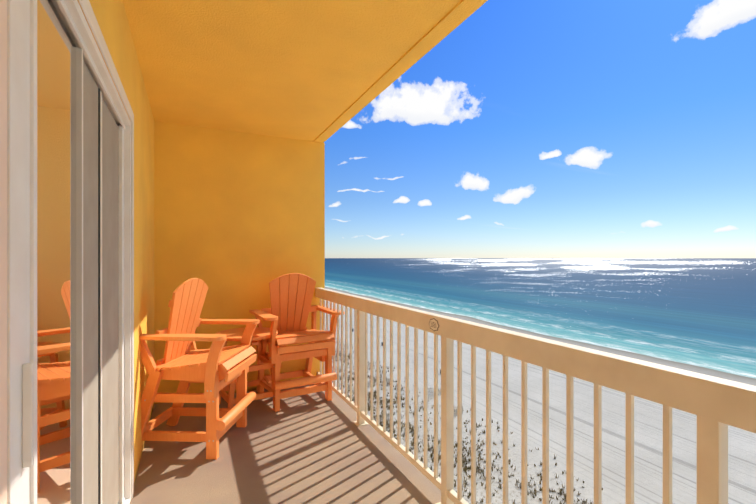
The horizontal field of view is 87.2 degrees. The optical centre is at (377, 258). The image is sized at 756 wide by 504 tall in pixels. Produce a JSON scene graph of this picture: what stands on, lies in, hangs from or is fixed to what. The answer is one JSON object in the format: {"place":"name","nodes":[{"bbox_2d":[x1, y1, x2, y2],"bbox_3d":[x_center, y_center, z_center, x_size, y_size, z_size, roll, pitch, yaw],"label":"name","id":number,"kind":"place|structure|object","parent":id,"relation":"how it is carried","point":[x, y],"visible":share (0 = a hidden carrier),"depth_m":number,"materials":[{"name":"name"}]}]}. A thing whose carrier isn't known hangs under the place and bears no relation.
{"place":"outdoors","nodes":[
{"label":"outdoors","id":0,"kind":"place"},
{"bbox_2d":[0,0,6,503],"bbox_3d":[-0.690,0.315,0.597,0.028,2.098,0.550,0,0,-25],"label":"cream door mullion","id":1,"kind":"object","parent":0,"point":[3,251],"depth_m":0.83},
{"bbox_2d":[335,343,462,451],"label":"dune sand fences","id":2,"kind":"object","parent":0,"point":[439,392],"visible":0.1,"depth_m":74.57,"materials":[{"name":"grey wood"}]},
{"bbox_2d":[324,0,755,257],"label":"sky","id":3,"kind":"structure","parent":0,"point":[533,128],"materials":[{"name":"blue"}]},
{"bbox_2d":[325,258,755,503],"bbox_3d":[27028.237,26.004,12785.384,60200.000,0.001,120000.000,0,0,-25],"label":"beach ground","id":4,"kind":"structure","parent":0,"point":[697,315],"depth_m":122.17,"materials":[{"name":"white sand"}]},
{"bbox_2d":[332,338,602,503],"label":"shrubs","id":5,"kind":"object","parent":4,"relation":"on","point":[439,441],"depth_m":54.08,"materials":[{"name":"green plant"}]},
{"bbox_3d":[-11.930,7.704,5.430,19.700,36.600,100.000,0,0,-25],"label":"building mass","id":6,"kind":"object","parent":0,"visible":0},
{"bbox_2d":[130,384,440,503],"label":"balcony floor","id":7,"kind":"structure","parent":6,"relation":"attached to","point":[315,448],"depth_m":2.71,"materials":[{"name":"beige concrete"}]},
{"bbox_2d":[7,0,133,503],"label":"sliding door frame","id":8,"kind":"object","parent":7,"relation":"on","point":[21,251],"visible":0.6,"depth_m":0.96,"materials":[{"name":"white metal"}]},
{"bbox_2d":[37,0,75,503],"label":"door glass panes","id":9,"kind":"object","parent":8,"relation":"in","point":[56,264],"visible":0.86,"depth_m":1.17,"materials":[{"name":"clear glass"}]},
{"bbox_2d":[83,61,118,503],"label":"screen door","id":10,"kind":"structure","parent":8,"relation":"attached to","point":[100,306],"depth_m":1.72,"materials":[{"name":"grey metal"}]},
{"bbox_2d":[78,0,153,484],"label":"wall","id":11,"kind":"structure","parent":7,"relation":"on","point":[112,19],"depth_m":2.64,"materials":[{"name":"yellow paint"}]},
{"bbox_2d":[123,0,487,142],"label":"ceiling","id":12,"kind":"structure","parent":11,"relation":"on","point":[322,71],"depth_m":2.58,"materials":[{"name":"paint"}]},
{"bbox_2d":[139,278,259,459],"bbox_3d":[-1.405,0.784,3.059,0.759,1.263,0.805,0,0,3],"label":"adirondack chair","id":13,"kind":"object","parent":7,"relation":"on","point":[185,361],"visible":0.98,"depth_m":2.85,"materials":[{"name":"orange wood"}]},
{"bbox_2d":[154,121,324,403],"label":"end wall","id":14,"kind":"structure","parent":7,"relation":"on","point":[239,221],"depth_m":4.11,"materials":[{"name":"yellow paint"}]},
{"bbox_2d":[215,327,277,407],"bbox_3d":[-1.244,1.056,3.770,0.570,0.703,0.570,0,0,-35],"label":"side table","id":15,"kind":"object","parent":7,"relation":"on","point":[236,334],"visible":0.52,"depth_m":3.70,"materials":[{"name":"orange wood"}]},
{"bbox_2d":[249,273,344,411],"bbox_3d":[-0.848,0.784,4.019,0.805,1.263,0.759,0,0,-31],"label":"adirondack chair","id":16,"kind":"object","parent":7,"relation":"on","point":[287,316],"visible":0.88,"depth_m":3.91,"materials":[{"name":"orange wood"}]},
{"bbox_2d":[315,287,755,503],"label":"balcony railing","id":17,"kind":"object","parent":7,"relation":"on","point":[717,406],"visible":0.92,"depth_m":1.72,"materials":[{"name":"beige wood"}]},
{"bbox_2d":[429,318,438,330],"bbox_3d":[0.324,0.386,2.299,0.003,0.077,0.107,0,0,-25],"label":"medallion","id":18,"kind":"object","parent":17,"relation":"attached to","point":[433,324],"visible":1,"depth_m":2.29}
]}

